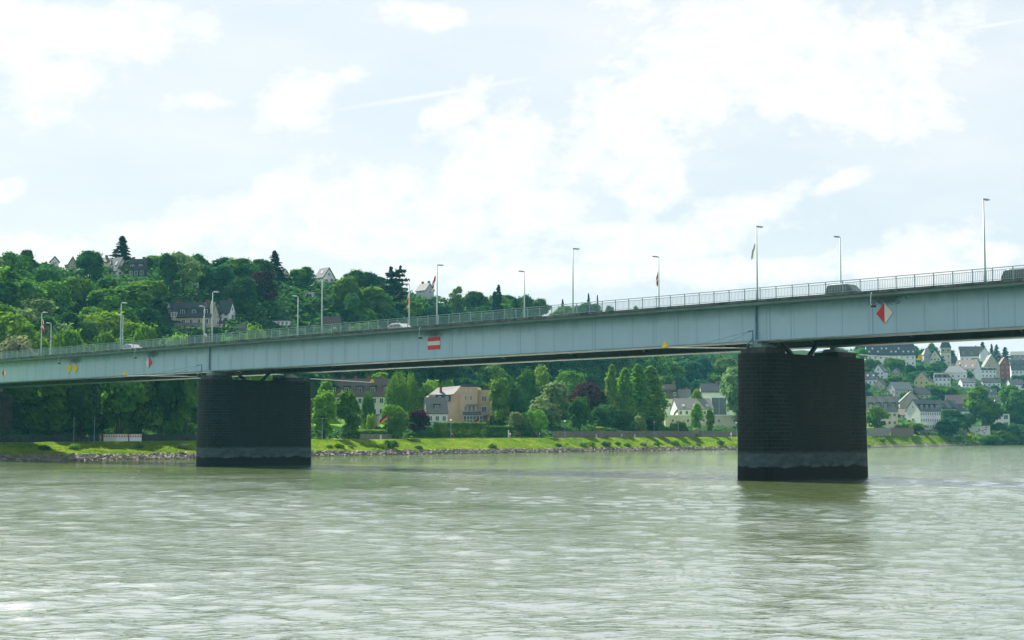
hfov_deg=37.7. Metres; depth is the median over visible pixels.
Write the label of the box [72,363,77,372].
navigation board
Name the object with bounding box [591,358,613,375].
tree
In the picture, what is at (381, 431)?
hedge
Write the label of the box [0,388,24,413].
tree
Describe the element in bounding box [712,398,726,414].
window
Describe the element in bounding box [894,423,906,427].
bush
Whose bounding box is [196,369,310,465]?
bridge pier
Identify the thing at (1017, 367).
house
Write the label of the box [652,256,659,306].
street lamp
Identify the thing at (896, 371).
house
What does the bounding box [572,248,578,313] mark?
street lamp
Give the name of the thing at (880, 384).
house
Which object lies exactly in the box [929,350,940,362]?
house
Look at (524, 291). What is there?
street lamp
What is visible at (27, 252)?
tree
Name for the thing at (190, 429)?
bush
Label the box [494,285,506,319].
spruce tree
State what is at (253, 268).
tree
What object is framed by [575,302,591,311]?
tree
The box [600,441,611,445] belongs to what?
bush
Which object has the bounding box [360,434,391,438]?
stone wall
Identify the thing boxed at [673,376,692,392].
tree
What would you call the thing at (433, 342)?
navigation board
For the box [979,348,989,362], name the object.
house
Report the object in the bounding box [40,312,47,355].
street lamp
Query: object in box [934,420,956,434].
tree
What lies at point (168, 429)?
undergrowth
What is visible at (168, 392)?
tree
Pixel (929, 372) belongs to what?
tree
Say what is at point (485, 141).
sky
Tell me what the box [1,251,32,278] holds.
tree
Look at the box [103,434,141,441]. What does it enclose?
site barrier
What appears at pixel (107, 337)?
tree
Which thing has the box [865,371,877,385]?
house
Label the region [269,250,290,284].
spruce tree
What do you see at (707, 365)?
tree
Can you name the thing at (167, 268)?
tree
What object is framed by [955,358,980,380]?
house
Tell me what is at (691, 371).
tree
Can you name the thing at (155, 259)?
tree
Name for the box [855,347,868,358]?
tree
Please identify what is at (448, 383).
tree
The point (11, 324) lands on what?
tree
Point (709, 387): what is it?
house
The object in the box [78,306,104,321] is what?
tree
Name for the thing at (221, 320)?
house
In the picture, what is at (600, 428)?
hedge
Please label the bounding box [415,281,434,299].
house
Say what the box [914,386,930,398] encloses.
house
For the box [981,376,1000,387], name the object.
house
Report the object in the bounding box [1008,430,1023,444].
tree
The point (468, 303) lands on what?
tree
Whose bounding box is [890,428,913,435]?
stone wall
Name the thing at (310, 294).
house
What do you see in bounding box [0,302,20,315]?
tree
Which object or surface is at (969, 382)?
house
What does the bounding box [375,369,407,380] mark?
tree
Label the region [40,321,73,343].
tree
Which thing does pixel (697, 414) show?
tree
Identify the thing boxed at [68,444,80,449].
bush
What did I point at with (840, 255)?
street lamp
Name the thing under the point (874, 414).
tree
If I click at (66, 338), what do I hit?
tree
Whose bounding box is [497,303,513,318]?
tree
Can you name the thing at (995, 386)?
tree
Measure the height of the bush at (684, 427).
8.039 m
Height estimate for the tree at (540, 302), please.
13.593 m
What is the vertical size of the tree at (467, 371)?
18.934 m
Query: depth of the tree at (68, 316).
358.36 m
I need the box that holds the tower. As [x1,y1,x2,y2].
[940,342,950,366]
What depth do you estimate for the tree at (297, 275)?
492.26 m
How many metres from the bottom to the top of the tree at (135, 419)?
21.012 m
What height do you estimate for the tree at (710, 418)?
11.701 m
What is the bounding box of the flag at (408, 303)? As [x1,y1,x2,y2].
[407,294,408,311]
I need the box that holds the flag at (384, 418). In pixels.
[379,415,386,425]
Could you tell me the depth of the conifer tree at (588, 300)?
662.31 m
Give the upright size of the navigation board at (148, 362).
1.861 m
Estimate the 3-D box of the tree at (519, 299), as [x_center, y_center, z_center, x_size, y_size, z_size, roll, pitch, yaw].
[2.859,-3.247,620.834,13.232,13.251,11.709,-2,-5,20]
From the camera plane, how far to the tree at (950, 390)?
856.76 m
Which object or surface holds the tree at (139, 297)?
on the ground at (315, 387)
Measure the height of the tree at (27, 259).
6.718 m
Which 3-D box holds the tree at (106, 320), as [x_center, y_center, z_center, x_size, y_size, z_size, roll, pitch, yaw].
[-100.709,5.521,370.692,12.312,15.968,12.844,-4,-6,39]
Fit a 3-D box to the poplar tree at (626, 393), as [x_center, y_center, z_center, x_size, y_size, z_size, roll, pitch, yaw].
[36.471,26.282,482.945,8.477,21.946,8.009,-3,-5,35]
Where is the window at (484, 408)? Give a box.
[482,406,486,411]
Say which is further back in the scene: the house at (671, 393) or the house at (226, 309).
the house at (671, 393)
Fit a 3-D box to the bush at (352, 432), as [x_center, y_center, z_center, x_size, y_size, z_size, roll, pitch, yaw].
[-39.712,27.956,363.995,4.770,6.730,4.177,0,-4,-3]
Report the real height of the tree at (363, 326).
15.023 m
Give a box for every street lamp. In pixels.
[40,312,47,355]
[120,302,126,341]
[200,306,204,342]
[211,291,217,340]
[292,295,298,335]
[321,278,327,333]
[403,283,409,324]
[436,264,443,324]
[519,270,524,317]
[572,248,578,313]
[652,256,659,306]
[756,226,762,297]
[833,236,841,283]
[983,198,989,281]
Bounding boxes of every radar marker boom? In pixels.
[123,364,201,376]
[310,378,373,382]
[662,330,753,348]
[858,354,922,359]
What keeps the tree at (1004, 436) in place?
on the ground at (315, 387)
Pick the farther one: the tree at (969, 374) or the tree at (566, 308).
the tree at (969, 374)
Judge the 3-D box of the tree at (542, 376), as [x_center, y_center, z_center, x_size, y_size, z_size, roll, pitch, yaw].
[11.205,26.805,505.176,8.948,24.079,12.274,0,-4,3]
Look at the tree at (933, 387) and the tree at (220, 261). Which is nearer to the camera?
the tree at (220, 261)
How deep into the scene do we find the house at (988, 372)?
1033.54 m
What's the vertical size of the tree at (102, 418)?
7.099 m
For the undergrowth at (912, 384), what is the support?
on the ground at (315, 387)
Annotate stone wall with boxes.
[0,434,196,441]
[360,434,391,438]
[552,431,694,437]
[700,431,737,436]
[867,428,889,435]
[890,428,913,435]
[920,429,966,434]
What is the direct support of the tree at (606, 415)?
on the ground at (315, 387)
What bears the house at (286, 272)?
on the ground at (315, 387)
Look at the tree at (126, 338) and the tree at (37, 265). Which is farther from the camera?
the tree at (37, 265)
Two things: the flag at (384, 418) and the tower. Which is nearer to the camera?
the flag at (384, 418)
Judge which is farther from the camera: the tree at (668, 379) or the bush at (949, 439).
the bush at (949, 439)
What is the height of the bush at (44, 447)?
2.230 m
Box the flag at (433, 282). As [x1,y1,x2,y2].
[432,276,435,290]
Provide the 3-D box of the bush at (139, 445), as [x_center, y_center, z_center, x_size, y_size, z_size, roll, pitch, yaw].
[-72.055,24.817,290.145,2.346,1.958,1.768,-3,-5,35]
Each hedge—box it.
[357,429,390,437]
[433,421,486,436]
[486,425,511,436]
[587,426,605,430]
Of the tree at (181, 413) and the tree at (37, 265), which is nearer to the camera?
the tree at (181, 413)
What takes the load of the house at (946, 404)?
on the ground at (315, 387)
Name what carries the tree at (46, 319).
on the ground at (315, 387)
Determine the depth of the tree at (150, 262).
461.70 m
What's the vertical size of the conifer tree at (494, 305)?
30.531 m
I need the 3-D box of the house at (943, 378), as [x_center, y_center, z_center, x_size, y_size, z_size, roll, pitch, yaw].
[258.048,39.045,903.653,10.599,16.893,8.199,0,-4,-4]
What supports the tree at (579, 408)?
on the ground at (315, 387)
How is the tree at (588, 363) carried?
on the ground at (315, 387)
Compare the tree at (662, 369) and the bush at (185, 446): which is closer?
the bush at (185, 446)
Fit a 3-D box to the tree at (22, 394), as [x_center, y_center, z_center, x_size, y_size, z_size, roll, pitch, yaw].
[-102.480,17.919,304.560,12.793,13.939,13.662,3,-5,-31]
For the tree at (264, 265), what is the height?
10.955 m
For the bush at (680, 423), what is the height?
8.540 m
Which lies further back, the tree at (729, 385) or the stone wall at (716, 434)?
the tree at (729, 385)
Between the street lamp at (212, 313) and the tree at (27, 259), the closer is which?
the street lamp at (212, 313)
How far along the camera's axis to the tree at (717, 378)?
685.85 m
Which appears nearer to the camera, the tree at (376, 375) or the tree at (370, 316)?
the tree at (376, 375)
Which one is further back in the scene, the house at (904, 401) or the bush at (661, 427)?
the house at (904, 401)
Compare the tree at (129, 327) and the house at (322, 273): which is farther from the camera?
the house at (322, 273)
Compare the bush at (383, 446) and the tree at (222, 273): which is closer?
the bush at (383, 446)
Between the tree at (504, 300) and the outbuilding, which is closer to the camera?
the outbuilding
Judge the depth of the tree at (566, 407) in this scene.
530.57 m
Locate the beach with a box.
[869,442,978,446]
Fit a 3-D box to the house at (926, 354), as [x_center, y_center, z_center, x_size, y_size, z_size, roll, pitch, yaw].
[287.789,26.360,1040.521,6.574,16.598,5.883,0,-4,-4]
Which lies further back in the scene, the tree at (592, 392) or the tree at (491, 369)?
the tree at (491, 369)
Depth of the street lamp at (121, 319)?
235.20 m
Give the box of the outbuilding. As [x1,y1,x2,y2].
[664,415,735,427]
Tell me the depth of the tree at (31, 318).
349.64 m
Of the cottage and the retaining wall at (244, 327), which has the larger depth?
the cottage
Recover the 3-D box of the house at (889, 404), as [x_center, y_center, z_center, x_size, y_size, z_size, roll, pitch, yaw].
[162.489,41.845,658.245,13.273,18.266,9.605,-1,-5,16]
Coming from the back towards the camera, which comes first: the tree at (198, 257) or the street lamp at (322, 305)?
the tree at (198, 257)
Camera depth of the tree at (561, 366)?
586.91 m
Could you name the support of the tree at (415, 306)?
on the ground at (315, 387)
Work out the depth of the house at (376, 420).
387.34 m
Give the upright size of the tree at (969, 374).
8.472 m
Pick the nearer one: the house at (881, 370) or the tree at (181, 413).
the tree at (181, 413)
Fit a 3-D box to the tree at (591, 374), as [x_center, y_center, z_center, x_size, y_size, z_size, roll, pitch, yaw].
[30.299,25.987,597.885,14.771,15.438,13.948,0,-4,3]
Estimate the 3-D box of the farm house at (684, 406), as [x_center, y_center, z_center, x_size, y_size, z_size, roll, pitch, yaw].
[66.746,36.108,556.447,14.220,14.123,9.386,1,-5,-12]
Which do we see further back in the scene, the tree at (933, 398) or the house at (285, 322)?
the tree at (933, 398)
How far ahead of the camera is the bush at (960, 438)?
701.44 m
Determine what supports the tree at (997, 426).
on the ground at (315, 387)
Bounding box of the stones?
[0,443,1001,460]
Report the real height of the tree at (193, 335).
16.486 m
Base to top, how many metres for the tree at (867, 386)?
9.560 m
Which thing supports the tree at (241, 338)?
on the ground at (315, 387)
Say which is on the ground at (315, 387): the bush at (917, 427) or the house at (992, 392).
the house at (992, 392)
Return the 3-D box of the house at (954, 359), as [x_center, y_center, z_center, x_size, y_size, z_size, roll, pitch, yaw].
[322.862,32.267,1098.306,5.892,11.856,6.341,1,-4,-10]
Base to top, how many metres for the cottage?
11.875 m
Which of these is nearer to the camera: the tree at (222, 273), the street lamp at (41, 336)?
the street lamp at (41, 336)
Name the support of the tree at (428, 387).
on the ground at (315, 387)
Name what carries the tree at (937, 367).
on the ground at (315, 387)
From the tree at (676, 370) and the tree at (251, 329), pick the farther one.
the tree at (676, 370)
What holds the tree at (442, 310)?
on the ground at (315, 387)
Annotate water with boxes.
[0,445,1023,639]
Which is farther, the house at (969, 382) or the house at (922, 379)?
the house at (969, 382)
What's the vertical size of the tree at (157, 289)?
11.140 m
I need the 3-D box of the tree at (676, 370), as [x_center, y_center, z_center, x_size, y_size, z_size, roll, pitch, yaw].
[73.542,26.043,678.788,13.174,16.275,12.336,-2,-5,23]
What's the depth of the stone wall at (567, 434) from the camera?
459.42 m
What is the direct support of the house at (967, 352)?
on the ground at (315, 387)
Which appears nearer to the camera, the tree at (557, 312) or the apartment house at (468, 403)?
the apartment house at (468, 403)
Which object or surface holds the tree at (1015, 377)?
on the ground at (315, 387)
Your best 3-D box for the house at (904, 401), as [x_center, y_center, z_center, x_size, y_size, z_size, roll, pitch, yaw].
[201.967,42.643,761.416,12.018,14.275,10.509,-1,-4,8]
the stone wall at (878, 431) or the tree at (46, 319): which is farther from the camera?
the stone wall at (878, 431)
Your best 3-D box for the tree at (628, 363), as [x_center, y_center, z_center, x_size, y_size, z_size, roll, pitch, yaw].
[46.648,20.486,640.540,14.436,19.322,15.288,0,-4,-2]
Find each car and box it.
[123,344,142,348]
[389,323,410,327]
[1001,268,1023,279]
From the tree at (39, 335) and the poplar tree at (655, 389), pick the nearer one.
the tree at (39, 335)
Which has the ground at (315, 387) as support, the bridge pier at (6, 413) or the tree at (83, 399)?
the tree at (83, 399)
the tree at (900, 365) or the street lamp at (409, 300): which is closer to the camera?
the street lamp at (409, 300)
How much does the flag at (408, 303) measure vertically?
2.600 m
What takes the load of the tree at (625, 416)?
on the ground at (315, 387)
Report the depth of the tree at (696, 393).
558.50 m
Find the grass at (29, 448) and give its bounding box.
[0,435,985,454]
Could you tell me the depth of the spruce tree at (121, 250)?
472.41 m
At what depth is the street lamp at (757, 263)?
149.20 m
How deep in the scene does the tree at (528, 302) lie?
600.56 m
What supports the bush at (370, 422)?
on the ground at (315, 387)
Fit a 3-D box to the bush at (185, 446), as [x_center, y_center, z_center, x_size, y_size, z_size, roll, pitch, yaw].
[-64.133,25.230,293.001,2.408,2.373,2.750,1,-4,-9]
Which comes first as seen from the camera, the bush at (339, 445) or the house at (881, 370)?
the bush at (339, 445)
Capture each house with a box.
[49,256,59,265]
[67,256,76,275]
[103,255,111,273]
[108,257,127,275]
[128,257,148,277]
[218,298,236,319]
[219,318,224,327]
[270,319,292,326]
[279,270,288,286]
[305,292,315,296]
[314,267,334,285]
[319,376,395,423]
[320,316,341,328]
[359,414,379,428]
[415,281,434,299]
[426,384,491,421]
[662,381,679,414]
[670,398,713,414]
[678,388,690,397]
[699,381,721,391]
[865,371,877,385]
[866,394,897,427]
[872,363,888,378]
[874,378,885,389]
[886,381,913,396]
[891,368,901,375]
[898,390,918,408]
[898,409,905,417]
[905,399,940,428]
[913,371,932,386]
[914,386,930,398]
[922,346,931,363]
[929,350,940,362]
[932,371,950,386]
[934,399,956,410]
[944,364,967,380]
[944,394,965,403]
[951,356,957,365]
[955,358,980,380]
[956,404,968,413]
[958,345,982,360]
[958,377,976,387]
[969,425,990,434]
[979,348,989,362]
[981,354,999,377]
[981,366,995,378]
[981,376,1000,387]
[986,388,996,397]
[993,413,1009,424]
[994,397,1002,405]
[998,356,1009,380]
[1005,378,1023,389]
[1009,359,1023,377]
[1010,351,1023,359]
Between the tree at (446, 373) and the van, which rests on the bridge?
the van
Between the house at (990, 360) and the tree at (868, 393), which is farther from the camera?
the house at (990, 360)
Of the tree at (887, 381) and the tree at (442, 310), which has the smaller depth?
the tree at (442, 310)
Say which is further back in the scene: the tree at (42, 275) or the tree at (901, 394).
the tree at (901, 394)
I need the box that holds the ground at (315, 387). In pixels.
[13,273,1003,454]
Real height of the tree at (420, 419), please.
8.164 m
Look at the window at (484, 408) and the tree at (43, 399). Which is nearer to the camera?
the tree at (43, 399)
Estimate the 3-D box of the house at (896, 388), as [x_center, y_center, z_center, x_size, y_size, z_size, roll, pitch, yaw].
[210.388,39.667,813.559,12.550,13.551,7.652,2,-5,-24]
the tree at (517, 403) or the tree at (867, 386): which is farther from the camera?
the tree at (867, 386)
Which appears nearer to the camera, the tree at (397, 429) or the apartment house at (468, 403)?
the tree at (397, 429)
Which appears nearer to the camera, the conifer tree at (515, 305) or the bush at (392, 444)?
the bush at (392, 444)
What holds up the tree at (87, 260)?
on the ground at (315, 387)
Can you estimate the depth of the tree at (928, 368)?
926.43 m
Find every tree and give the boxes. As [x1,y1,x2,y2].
[0,257,8,268]
[0,265,9,281]
[0,281,18,305]
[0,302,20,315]
[0,311,52,355]
[0,334,39,404]
[0,387,42,428]
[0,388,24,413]
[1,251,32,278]
[1,269,35,287]
[2,291,25,308]
[2,307,37,324]
[14,278,47,301]
[16,297,57,319]
[18,255,36,269]
[20,249,38,266]
[26,386,49,409]
[27,353,82,434]
[29,259,39,272]
[32,266,67,286]
[33,280,71,309]
[33,315,59,333]
[36,332,47,339]
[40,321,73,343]
[48,383,104,434]
[51,327,85,354]
[53,309,80,330]
[62,419,77,433]
[63,275,100,314]
[72,319,100,343]
[73,250,106,279]
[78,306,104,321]
[81,410,107,431]
[83,310,130,335]
[83,341,97,351]
[86,286,129,312]
[91,329,118,408]
[91,335,119,348]
[94,276,119,306]
[97,381,147,433]
[108,236,131,260]
[110,306,142,325]
[112,282,153,314]
[113,320,147,340]
[116,336,134,345]
[116,381,163,433]
[119,260,130,273]
[128,279,169,298]
[130,322,158,397]
[132,307,166,339]
[137,379,185,433]
[146,256,154,271]
[147,254,160,268]
[156,251,181,300]
[162,251,204,296]
[165,332,187,418]
[169,379,198,433]
[179,333,207,343]
[190,253,215,291]
[203,263,237,299]
[207,256,232,268]
[223,277,258,313]
[224,257,252,280]
[227,335,245,340]
[237,262,261,278]
[245,321,272,380]
[250,270,279,304]
[251,258,277,274]
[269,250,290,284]
[287,268,306,286]
[301,266,316,284]
[311,390,337,437]
[316,381,336,418]
[329,275,361,308]
[334,370,371,378]
[335,389,364,438]
[340,269,367,288]
[343,293,366,322]
[347,321,382,330]
[353,307,378,328]
[359,286,395,320]
[360,370,387,378]
[361,391,374,427]
[362,271,384,289]
[364,369,394,378]
[375,306,412,328]
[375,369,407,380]
[377,276,386,287]
[379,266,406,314]
[380,403,409,436]
[383,369,422,424]
[387,411,406,438]
[394,265,411,302]
[394,299,423,320]
[406,409,432,431]
[410,317,425,326]
[421,379,440,408]
[423,305,451,324]
[429,366,467,385]
[441,377,454,386]
[447,297,466,309]
[448,286,465,312]
[451,377,482,389]
[463,366,481,382]
[464,291,485,313]
[465,300,474,307]
[469,306,490,321]
[473,364,505,384]
[480,382,508,420]
[486,293,512,306]
[487,377,510,423]
[488,372,514,384]
[490,291,499,319]
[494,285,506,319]
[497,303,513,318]
[503,294,514,300]
[505,411,526,429]
[507,383,526,414]
[511,296,533,317]
[512,298,518,316]
[513,366,534,381]
[514,369,542,408]
[520,294,536,317]
[528,381,570,427]
[533,297,550,316]
[534,364,553,392]
[546,360,581,378]
[546,403,568,418]
[549,309,565,315]
[553,369,586,418]
[555,306,577,314]
[562,410,573,419]
[566,382,606,422]
[566,396,592,430]
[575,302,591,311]
[576,367,605,390]
[578,359,596,367]
[580,304,601,312]
[586,293,590,312]
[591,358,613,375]
[591,404,618,427]
[603,365,620,409]
[606,304,613,310]
[609,409,635,428]
[610,357,636,377]
[617,368,636,427]
[630,364,655,428]
[640,356,672,373]
[641,412,660,429]
[644,366,668,423]
[659,373,675,389]
[662,361,685,377]
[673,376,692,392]
[677,359,708,382]
[690,379,706,396]
[690,401,703,429]
[691,388,701,397]
[694,357,714,379]
[705,407,714,430]
[708,375,724,382]
[712,357,736,375]
[718,366,737,427]
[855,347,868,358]
[864,358,876,371]
[865,383,870,390]
[865,390,873,395]
[866,405,890,427]
[883,358,896,372]
[883,376,908,386]
[893,359,905,372]
[898,392,906,400]
[902,364,918,376]
[906,371,919,381]
[916,365,925,371]
[923,396,939,399]
[924,365,931,370]
[924,370,936,378]
[924,384,942,395]
[927,346,939,351]
[928,363,943,372]
[932,385,943,397]
[934,361,945,372]
[934,385,960,397]
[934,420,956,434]
[941,409,968,424]
[943,417,964,435]
[962,386,1005,426]
[962,413,977,431]
[967,371,973,377]
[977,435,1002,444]
[990,344,995,356]
[990,385,1000,391]
[990,422,1008,434]
[992,430,1017,444]
[993,344,1000,362]
[998,384,1023,423]
[1001,347,1011,359]
[1008,423,1020,432]
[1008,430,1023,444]
[1010,375,1022,378]
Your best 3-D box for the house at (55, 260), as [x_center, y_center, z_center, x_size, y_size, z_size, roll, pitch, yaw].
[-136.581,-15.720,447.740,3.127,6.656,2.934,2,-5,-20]
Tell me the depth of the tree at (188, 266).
433.93 m
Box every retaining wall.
[174,323,205,334]
[223,324,247,330]
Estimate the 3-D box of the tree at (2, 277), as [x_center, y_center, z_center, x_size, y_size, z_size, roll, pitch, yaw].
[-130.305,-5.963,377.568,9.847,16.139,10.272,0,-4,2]
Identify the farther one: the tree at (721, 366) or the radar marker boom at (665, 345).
the tree at (721, 366)
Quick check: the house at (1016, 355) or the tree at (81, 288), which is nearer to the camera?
the tree at (81, 288)
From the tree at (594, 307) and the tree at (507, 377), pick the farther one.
the tree at (594, 307)
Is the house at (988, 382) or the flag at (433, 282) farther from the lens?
the house at (988, 382)
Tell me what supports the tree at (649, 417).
on the ground at (315, 387)
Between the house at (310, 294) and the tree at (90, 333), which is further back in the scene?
the house at (310, 294)
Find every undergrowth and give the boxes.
[0,415,737,437]
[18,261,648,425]
[841,348,1006,444]
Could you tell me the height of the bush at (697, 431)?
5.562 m
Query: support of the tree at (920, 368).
on the ground at (315, 387)
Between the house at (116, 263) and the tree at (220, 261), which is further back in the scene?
the tree at (220, 261)
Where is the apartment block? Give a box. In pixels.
[865,344,915,365]
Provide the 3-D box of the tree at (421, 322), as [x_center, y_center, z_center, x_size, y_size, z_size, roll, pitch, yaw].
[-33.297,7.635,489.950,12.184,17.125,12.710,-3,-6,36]
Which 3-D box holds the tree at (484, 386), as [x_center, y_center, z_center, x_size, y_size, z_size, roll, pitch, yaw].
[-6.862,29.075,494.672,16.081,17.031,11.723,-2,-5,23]
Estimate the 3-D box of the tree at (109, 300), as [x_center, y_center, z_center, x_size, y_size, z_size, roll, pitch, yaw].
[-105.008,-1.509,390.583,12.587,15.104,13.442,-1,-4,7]
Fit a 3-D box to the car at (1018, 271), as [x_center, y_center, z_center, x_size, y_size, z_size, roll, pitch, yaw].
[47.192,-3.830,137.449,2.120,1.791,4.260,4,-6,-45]
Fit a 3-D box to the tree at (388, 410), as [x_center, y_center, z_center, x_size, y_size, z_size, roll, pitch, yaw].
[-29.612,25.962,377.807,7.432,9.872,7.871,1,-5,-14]
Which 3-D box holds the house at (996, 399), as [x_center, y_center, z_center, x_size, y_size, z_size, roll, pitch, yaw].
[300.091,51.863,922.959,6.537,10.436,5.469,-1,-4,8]
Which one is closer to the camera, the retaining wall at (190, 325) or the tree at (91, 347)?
the tree at (91, 347)
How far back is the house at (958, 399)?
849.82 m
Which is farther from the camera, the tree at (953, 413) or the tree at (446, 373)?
the tree at (953, 413)
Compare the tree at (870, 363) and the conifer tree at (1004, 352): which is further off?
the conifer tree at (1004, 352)
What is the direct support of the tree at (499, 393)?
on the ground at (315, 387)
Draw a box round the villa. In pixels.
[163,300,220,329]
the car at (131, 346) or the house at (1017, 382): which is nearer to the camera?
the car at (131, 346)
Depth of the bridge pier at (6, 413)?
296.73 m
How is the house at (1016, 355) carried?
on the ground at (315, 387)
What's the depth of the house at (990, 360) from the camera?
1060.42 m
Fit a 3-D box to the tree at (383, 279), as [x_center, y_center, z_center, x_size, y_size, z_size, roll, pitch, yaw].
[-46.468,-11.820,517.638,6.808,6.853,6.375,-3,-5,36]
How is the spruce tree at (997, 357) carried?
on the ground at (315, 387)
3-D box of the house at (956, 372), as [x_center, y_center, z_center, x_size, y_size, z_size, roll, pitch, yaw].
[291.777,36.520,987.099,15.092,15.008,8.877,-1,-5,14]
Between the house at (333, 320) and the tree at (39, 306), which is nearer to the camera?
the tree at (39, 306)
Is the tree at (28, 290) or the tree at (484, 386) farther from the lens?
the tree at (484, 386)
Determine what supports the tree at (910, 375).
on the ground at (315, 387)
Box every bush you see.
[38,445,51,450]
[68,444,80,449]
[111,426,131,433]
[134,443,144,447]
[179,443,189,448]
[183,423,194,433]
[334,443,344,447]
[339,424,357,436]
[366,412,375,429]
[376,444,386,448]
[383,439,399,447]
[519,407,549,434]
[586,441,595,445]
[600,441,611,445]
[631,415,646,430]
[657,424,665,430]
[670,422,677,430]
[670,440,678,444]
[676,420,685,428]
[681,423,688,430]
[692,428,701,435]
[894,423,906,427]
[906,423,927,432]
[946,436,955,442]
[956,435,964,440]
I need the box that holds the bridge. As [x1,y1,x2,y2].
[0,265,1023,387]
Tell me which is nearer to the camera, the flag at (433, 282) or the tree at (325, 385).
the flag at (433, 282)
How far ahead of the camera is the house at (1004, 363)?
1071.76 m
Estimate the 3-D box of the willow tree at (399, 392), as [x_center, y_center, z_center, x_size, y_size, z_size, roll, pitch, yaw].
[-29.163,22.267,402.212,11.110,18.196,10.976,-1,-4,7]
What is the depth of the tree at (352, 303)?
467.82 m
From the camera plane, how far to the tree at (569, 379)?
509.55 m
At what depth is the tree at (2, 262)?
394.63 m
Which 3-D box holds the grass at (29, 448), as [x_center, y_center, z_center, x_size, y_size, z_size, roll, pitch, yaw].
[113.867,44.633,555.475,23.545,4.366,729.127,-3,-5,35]
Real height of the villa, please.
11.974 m
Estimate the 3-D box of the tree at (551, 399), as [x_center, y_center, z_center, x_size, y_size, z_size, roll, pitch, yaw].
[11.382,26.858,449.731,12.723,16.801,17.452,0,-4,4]
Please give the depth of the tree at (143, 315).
390.56 m
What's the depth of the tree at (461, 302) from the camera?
568.65 m
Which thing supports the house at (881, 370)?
on the ground at (315, 387)
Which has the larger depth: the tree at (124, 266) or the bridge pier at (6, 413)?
the tree at (124, 266)
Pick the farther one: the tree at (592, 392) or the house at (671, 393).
the house at (671, 393)
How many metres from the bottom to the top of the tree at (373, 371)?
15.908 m
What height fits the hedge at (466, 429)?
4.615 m
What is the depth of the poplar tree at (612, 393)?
478.68 m
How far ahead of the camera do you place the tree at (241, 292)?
439.77 m
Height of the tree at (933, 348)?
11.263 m
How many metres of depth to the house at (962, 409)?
805.37 m
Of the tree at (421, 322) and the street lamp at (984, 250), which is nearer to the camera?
the street lamp at (984, 250)
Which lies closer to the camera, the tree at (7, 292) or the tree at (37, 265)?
the tree at (7, 292)
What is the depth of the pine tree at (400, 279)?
514.69 m
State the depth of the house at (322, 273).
505.60 m
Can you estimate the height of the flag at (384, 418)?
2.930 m
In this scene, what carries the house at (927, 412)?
on the ground at (315, 387)
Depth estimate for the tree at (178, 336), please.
334.97 m
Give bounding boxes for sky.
[0,0,1023,358]
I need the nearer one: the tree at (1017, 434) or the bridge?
the bridge
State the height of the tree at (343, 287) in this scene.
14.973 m
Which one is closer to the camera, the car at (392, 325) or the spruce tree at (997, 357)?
the car at (392, 325)
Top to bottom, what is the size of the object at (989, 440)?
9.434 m
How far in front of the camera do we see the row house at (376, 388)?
416.54 m
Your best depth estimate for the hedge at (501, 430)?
411.96 m
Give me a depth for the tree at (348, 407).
358.69 m
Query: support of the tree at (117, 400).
on the ground at (315, 387)
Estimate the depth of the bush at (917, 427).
669.24 m
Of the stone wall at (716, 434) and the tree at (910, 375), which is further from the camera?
the tree at (910, 375)
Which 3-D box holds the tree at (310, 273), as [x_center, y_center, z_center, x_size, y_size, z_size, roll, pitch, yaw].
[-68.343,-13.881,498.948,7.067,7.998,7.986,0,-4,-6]
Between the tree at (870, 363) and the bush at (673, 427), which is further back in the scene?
the tree at (870, 363)
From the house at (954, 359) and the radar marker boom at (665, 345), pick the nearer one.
the radar marker boom at (665, 345)
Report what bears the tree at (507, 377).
on the ground at (315, 387)
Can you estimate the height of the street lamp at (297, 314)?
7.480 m
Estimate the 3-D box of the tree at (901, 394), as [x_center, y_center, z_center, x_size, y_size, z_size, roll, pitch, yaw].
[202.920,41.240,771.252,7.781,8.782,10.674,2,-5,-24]
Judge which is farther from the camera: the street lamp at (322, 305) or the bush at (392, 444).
the bush at (392, 444)
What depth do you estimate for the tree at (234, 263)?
463.74 m
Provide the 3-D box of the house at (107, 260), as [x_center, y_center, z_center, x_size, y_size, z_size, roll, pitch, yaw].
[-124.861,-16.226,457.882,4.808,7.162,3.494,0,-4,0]
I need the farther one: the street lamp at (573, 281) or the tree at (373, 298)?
the tree at (373, 298)
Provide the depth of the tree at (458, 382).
477.76 m
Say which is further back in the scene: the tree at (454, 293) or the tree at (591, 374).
the tree at (591, 374)
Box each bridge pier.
[0,390,12,431]
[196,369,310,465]
[738,340,867,479]
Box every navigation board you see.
[66,363,71,372]
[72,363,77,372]
[146,357,151,368]
[428,337,439,349]
[876,303,892,322]
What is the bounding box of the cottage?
[423,397,448,423]
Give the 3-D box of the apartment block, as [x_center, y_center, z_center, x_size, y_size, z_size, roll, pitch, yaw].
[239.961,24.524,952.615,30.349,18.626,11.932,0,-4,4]
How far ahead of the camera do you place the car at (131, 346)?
246.14 m
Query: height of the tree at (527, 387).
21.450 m
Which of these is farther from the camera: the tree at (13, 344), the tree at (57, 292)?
the tree at (57, 292)
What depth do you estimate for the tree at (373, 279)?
500.32 m
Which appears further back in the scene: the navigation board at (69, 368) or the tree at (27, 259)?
the tree at (27, 259)
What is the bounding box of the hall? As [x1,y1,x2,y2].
[701,392,736,414]
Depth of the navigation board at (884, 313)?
140.03 m
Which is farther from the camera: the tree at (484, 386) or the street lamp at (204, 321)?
the tree at (484, 386)
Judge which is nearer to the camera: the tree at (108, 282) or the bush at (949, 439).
the tree at (108, 282)
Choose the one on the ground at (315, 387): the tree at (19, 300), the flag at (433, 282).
the tree at (19, 300)
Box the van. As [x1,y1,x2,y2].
[826,283,859,293]

